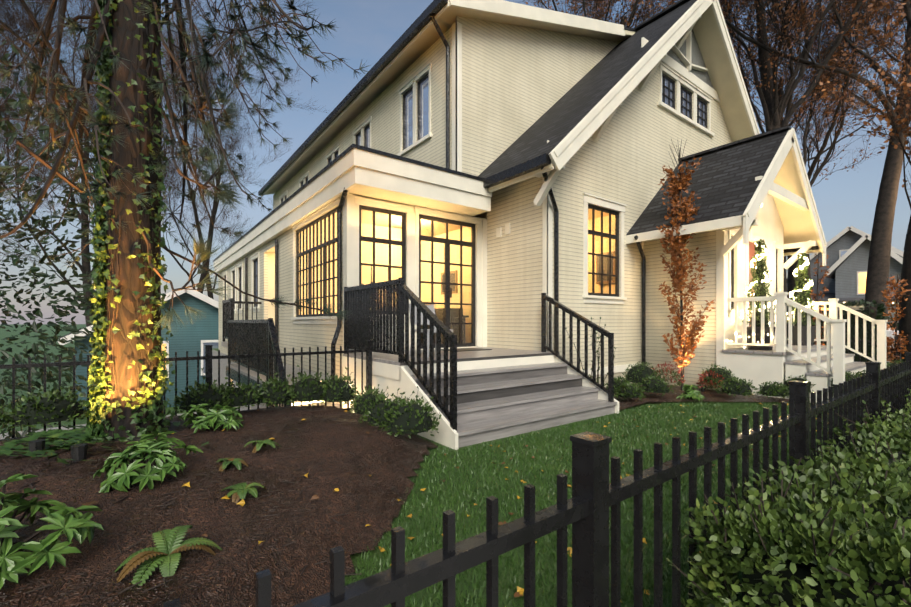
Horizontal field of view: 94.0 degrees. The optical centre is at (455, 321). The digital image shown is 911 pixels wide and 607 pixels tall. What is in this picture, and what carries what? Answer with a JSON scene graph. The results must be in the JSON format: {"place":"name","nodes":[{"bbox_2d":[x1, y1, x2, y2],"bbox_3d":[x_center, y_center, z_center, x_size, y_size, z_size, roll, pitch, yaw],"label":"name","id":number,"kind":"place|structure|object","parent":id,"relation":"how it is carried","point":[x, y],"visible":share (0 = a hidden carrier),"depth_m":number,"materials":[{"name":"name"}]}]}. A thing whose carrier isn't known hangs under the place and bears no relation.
{"place":"outdoors","nodes":[
{"label":"outdoors","id":0,"kind":"place"},
{"bbox_2d":[0,324,886,606],"bbox_3d":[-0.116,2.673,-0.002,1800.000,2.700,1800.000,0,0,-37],"label":"ground","id":1,"kind":"structure","parent":0,"point":[466,520],"depth_m":3.29,"materials":[{"name":"green plant"}]},
{"bbox_2d":[0,40,102,438],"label":"evergreen leaves","id":2,"kind":"object","parent":1,"relation":"on","point":[71,215],"visible":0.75,"depth_m":6.46,"materials":[{"name":"green plant"}]},
{"bbox_2d":[0,412,196,438],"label":"side yard paving","id":3,"kind":"structure","parent":1,"relation":"on","point":[40,430],"depth_m":15.85,"materials":[{"name":"concrete"}]},
{"bbox_2d":[75,292,218,409],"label":"teal house walls","id":4,"kind":"structure","parent":1,"relation":"on","point":[195,334],"depth_m":20.35,"materials":[{"name":"teal wood"}]},
{"bbox_2d":[57,287,218,377],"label":"shed trim","id":5,"kind":"structure","parent":4,"relation":"attached to","point":[204,298],"depth_m":20.06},
{"bbox_2d":[161,344,165,374],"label":"teal house windows","id":6,"kind":"structure","parent":4,"relation":"in","point":[163,347],"depth_m":19.83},
{"bbox_2d":[203,342,218,372],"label":"dark teal windows","id":7,"kind":"structure","parent":4,"relation":"in","point":[215,344],"depth_m":20.88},
{"bbox_2d":[0,405,437,606],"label":"mulch bed","id":8,"kind":"object","parent":1,"relation":"on","point":[235,533],"visible":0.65,"depth_m":2.49,"materials":[{"name":"brown soil"}]},
{"bbox_2d":[0,0,208,464],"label":"ivy leaves","id":9,"kind":"object","parent":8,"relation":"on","point":[92,433],"visible":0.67,"depth_m":3.42,"materials":[{"name":"green plant"}]},
{"bbox_2d":[114,439,279,585],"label":"fern fronds","id":10,"kind":"object","parent":8,"relation":"on","point":[170,544],"visible":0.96,"depth_m":1.96,"materials":[{"name":"green plant"}]},
{"bbox_2d":[212,350,368,415],"bbox_3d":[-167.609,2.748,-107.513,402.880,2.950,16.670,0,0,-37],"label":"retaining wall","id":11,"kind":"structure","parent":1,"relation":"on","point":[223,363],"depth_m":16.57,"materials":[{"name":"concrete"}]},
{"bbox_2d":[0,384,704,588],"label":"leafy plants","id":12,"kind":"object","parent":1,"relation":"on","point":[50,548],"visible":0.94,"depth_m":2.06,"materials":[{"name":"green plant"}]},
{"bbox_2d":[28,385,705,461],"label":"light fixtures","id":13,"kind":"object","parent":1,"relation":"on","point":[78,452],"visible":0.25,"depth_m":2.95,"materials":[{"name":"black metal"}]},
{"bbox_2d":[294,203,762,404],"bbox_3d":[1.653,0.128,7.631,8.809,5.150,1.486,0,0,-19],"label":"porch lantern glass","id":14,"kind":"object","parent":13,"relation":"in","point":[321,401],"visible":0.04,"depth_m":6.76,"materials":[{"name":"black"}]},
{"bbox_2d":[0,359,902,437],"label":"shrubs","id":15,"kind":"object","parent":1,"relation":"on","point":[223,388],"visible":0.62,"depth_m":4.75,"materials":[{"name":"green plant"}]},
{"bbox_2d":[0,0,904,440],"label":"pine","id":16,"kind":"object","parent":1,"relation":"on","point":[126,352],"depth_m":3.44,"materials":[{"name":"brown plant"}]},
{"bbox_2d":[0,0,370,336],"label":"green pine needles","id":17,"kind":"object","parent":16,"relation":"attached to","point":[223,194],"visible":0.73,"depth_m":3.57,"materials":[{"name":"green plant"}]},
{"bbox_2d":[0,0,362,271],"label":"pine needle tufts","id":18,"kind":"object","parent":17,"relation":"attached to","point":[179,120],"visible":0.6,"depth_m":3.38,"materials":[{"name":"green plant"}]},
{"bbox_2d":[0,335,910,606],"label":"iron fence","id":19,"kind":"object","parent":1,"relation":"on","point":[584,509],"visible":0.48,"depth_m":1.11,"materials":[{"name":"black metal"}]},
{"bbox_2d":[0,242,910,606],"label":"shrub","id":20,"kind":"object","parent":1,"relation":"on","point":[402,420],"visible":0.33,"depth_m":4.45,"materials":[{"name":"green plant"}]},
{"bbox_2d":[565,317,721,390],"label":"green shrub leaves","id":21,"kind":"object","parent":20,"relation":"attached to","point":[679,382],"visible":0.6,"depth_m":7.60,"materials":[{"name":"plant"}]},
{"bbox_2d":[653,361,724,387],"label":"red shrub leaves","id":22,"kind":"object","parent":20,"relation":"attached to","point":[700,378],"visible":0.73,"depth_m":7.64,"materials":[{"name":"red plant"}]},
{"bbox_2d":[0,0,910,361],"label":"street tree","id":23,"kind":"object","parent":1,"relation":"on","point":[25,24],"depth_m":21.28,"materials":[{"name":"brown plant"}]},
{"bbox_2d":[0,104,910,606],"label":"shrub stems","id":24,"kind":"object","parent":1,"relation":"on","point":[110,268],"visible":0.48,"depth_m":2.28,"materials":[{"name":"brown plant"}]},
{"bbox_2d":[83,397,843,602],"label":"fallen leaves","id":25,"kind":"object","parent":1,"relation":"on","point":[519,589],"visible":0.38,"depth_m":2.64,"materials":[{"name":"yellow plant"}]},
{"bbox_2d":[221,341,865,447],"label":"deck and steps","id":26,"kind":"structure","parent":1,"relation":"on","point":[502,406],"depth_m":5.76,"materials":[{"name":"grey wood"}]},
{"bbox_2d":[409,304,452,357],"bbox_3d":[-0.360,0.122,6.276,0.509,0.785,0.577,0,0,-37],"label":"deck chair","id":27,"kind":"object","parent":26,"relation":"on","point":[431,307],"visible":0.35,"depth_m":6.36,"materials":[{"name":"grey"}]},
{"bbox_2d":[727,243,816,347],"bbox_3d":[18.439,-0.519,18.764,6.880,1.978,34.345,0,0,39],"label":"fairy lights","id":28,"kind":"object","parent":26,"relation":"on","point":[751,284],"visible":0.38,"depth_m":7.86,"materials":[{"name":"white plastic"}]},
{"bbox_2d":[741,239,816,324],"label":"climbing plants","id":29,"kind":"object","parent":26,"relation":"on","point":[764,259],"visible":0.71,"depth_m":7.87,"materials":[{"name":"green plant"}]},
{"bbox_2d":[747,326,815,349],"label":"topiary planters","id":30,"kind":"object","parent":26,"relation":"on","point":[794,335],"visible":0.6,"depth_m":7.78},
{"bbox_2d":[213,0,887,449],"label":"house trim","id":31,"kind":"structure","parent":1,"relation":"on","point":[355,166],"depth_m":7.90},
{"bbox_2d":[301,212,336,314],"bbox_3d":[-2.657,-1.037,8.240,0.001,1.880,2.580,0,0,-37],"label":"sunroom glass","id":32,"kind":"object","parent":31,"relation":"attached to","point":[319,263],"visible":0.2,"depth_m":8.19,"materials":[{"name":"glass"}]},
{"bbox_2d":[225,73,776,348],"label":"window frames","id":33,"kind":"structure","parent":31,"relation":"attached to","point":[447,242],"depth_m":8.32,"materials":[{"name":"black metal"}]},
{"bbox_2d":[256,77,704,301],"bbox_3d":[-1.456,-2.962,12.404,5.127,5.470,18.029,0,0,-62],"label":"dark window glass","id":34,"kind":"object","parent":33,"relation":"in","point":[424,111],"visible":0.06,"depth_m":9.78,"materials":[{"name":"black glass"}]},
{"bbox_2d":[361,210,614,343],"bbox_3d":[0.771,-0.872,8.158,5.210,2.730,0.969,0,0,-14],"label":"window interior","id":35,"kind":"object","parent":33,"relation":"in","point":[463,332],"depth_m":8.08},
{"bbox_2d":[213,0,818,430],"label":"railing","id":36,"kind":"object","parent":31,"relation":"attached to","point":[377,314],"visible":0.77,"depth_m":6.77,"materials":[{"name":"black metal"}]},
{"bbox_2d":[217,5,820,324],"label":"roof soffit","id":37,"kind":"structure","parent":31,"relation":"on","point":[798,225],"depth_m":10.13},
{"bbox_2d":[667,29,713,88],"bbox_3d":[5.623,-6.767,10.347,3.393,1.580,0.001,0,0,-37],"label":"gable stucco","id":38,"kind":"object","parent":31,"relation":"attached to","point":[696,57],"depth_m":10.59,"materials":[{"name":"beige paint"}]},
{"bbox_2d":[749,241,756,326],"bbox_3d":[6.269,-0.782,8.933,1.000,2.550,0.020,0,0,-37],"label":"front door","id":39,"kind":"structure","parent":31,"relation":"attached to","point":[751,250],"depth_m":8.83,"materials":[{"name":"brown wood"}]},
{"bbox_2d":[605,383,788,409],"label":"bed mulch","id":40,"kind":"object","parent":1,"relation":"on","point":[708,395],"visible":0.33,"depth_m":7.13,"materials":[{"name":"brown soil"}]},
{"bbox_2d":[656,152,910,389],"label":"autumn tree","id":41,"kind":"object","parent":40,"relation":"on","point":[672,190],"depth_m":8.00,"materials":[{"name":"orange plant"}]},
{"bbox_2d":[666,384,910,606],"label":"boxwood hedge leaves","id":42,"kind":"object","parent":1,"relation":"on","point":[854,558],"visible":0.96,"depth_m":1.17,"materials":[{"name":"green plant"}]},
{"bbox_2d":[787,299,898,362],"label":"hedge leaves","id":43,"kind":"object","parent":1,"relation":"on","point":[881,308],"visible":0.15,"depth_m":12.61,"materials":[{"name":"green plant"}]},
{"bbox_2d":[811,293,894,301],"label":"hedge","id":44,"kind":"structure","parent":1,"relation":"on","point":[827,296],"depth_m":32.39,"materials":[{"name":"green plant"}]},
{"bbox_2d":[810,230,902,293],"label":"grey house walls","id":45,"kind":"structure","parent":1,"relation":"on","point":[849,239],"depth_m":33.66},
{"bbox_2d":[786,230,849,282],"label":"roof trim","id":46,"kind":"structure","parent":45,"relation":"on","point":[820,252],"depth_m":33.73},
{"bbox_2d":[786,226,903,278],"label":"grey house trim","id":47,"kind":"structure","parent":45,"relation":"attached to","point":[859,232],"depth_m":32.63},
{"bbox_2d":[824,234,902,294],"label":"neighboring house trim","id":48,"kind":"structure","parent":1,"relation":"on","point":[864,237],"depth_m":31.07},
{"bbox_2d":[0,0,910,323],"label":"sky","id":49,"kind":"structure","parent":0,"point":[367,29],"materials":[{"name":"blue"}]},
{"bbox_2d":[219,16,731,389],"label":"house siding walls","id":50,"kind":"structure","parent":0,"point":[518,82],"depth_m":8.75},
{"bbox_2d":[478,0,790,234],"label":"roof shingles","id":51,"kind":"object","parent":50,"relation":"on","point":[724,184],"visible":0.25,"depth_m":8.57,"materials":[{"name":"grey"}]},
{"bbox_2d":[361,254,612,351],"bbox_3d":[-0.205,-0.532,9.914,5.690,2.090,5.360,0,0,-37],"label":"interior furniture","id":52,"kind":"object","parent":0,"point":[453,315],"visible":0.02,"depth_m":9.14,"materials":[{"name":"brown wood"}]},
{"bbox_2d":[835,239,901,321],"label":"grey gable walls","id":53,"kind":"structure","parent":0,"point":[851,265],"depth_m":31.30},
{"bbox_2d":[826,243,861,278],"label":"roof trim","id":54,"kind":"structure","parent":53,"relation":"on","point":[831,275],"depth_m":32.27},
{"bbox_2d":[859,272,866,292],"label":"lit gable windows","id":55,"kind":"structure","parent":53,"relation":"in","point":[862,282],"depth_m":30.97,"materials":[{"name":"yellow glass"}]},
{"label":"interior floor","id":56,"kind":"structure","parent":0,"visible":0},
{"bbox_2d":[361,208,614,342],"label":"interior walls","id":57,"kind":"structure","parent":56,"relation":"on","point":[383,274],"depth_m":9.20,"materials":[{"name":"yellow paint"}]},
{"bbox_2d":[441,251,614,294],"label":"interior pictures","id":58,"kind":"object","parent":57,"relation":"attached to","point":[456,281],"depth_m":9.53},
{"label":"street","id":59,"kind":"structure","parent":0,"visible":0},
{"bbox_2d":[875,328,898,348],"bbox_3d":[16.197,0.508,17.611,1.800,1.270,4.500,0,0,-37],"label":"parked car body","id":60,"kind":"object","parent":59,"relation":"on","point":[889,332],"depth_m":15.97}
]}

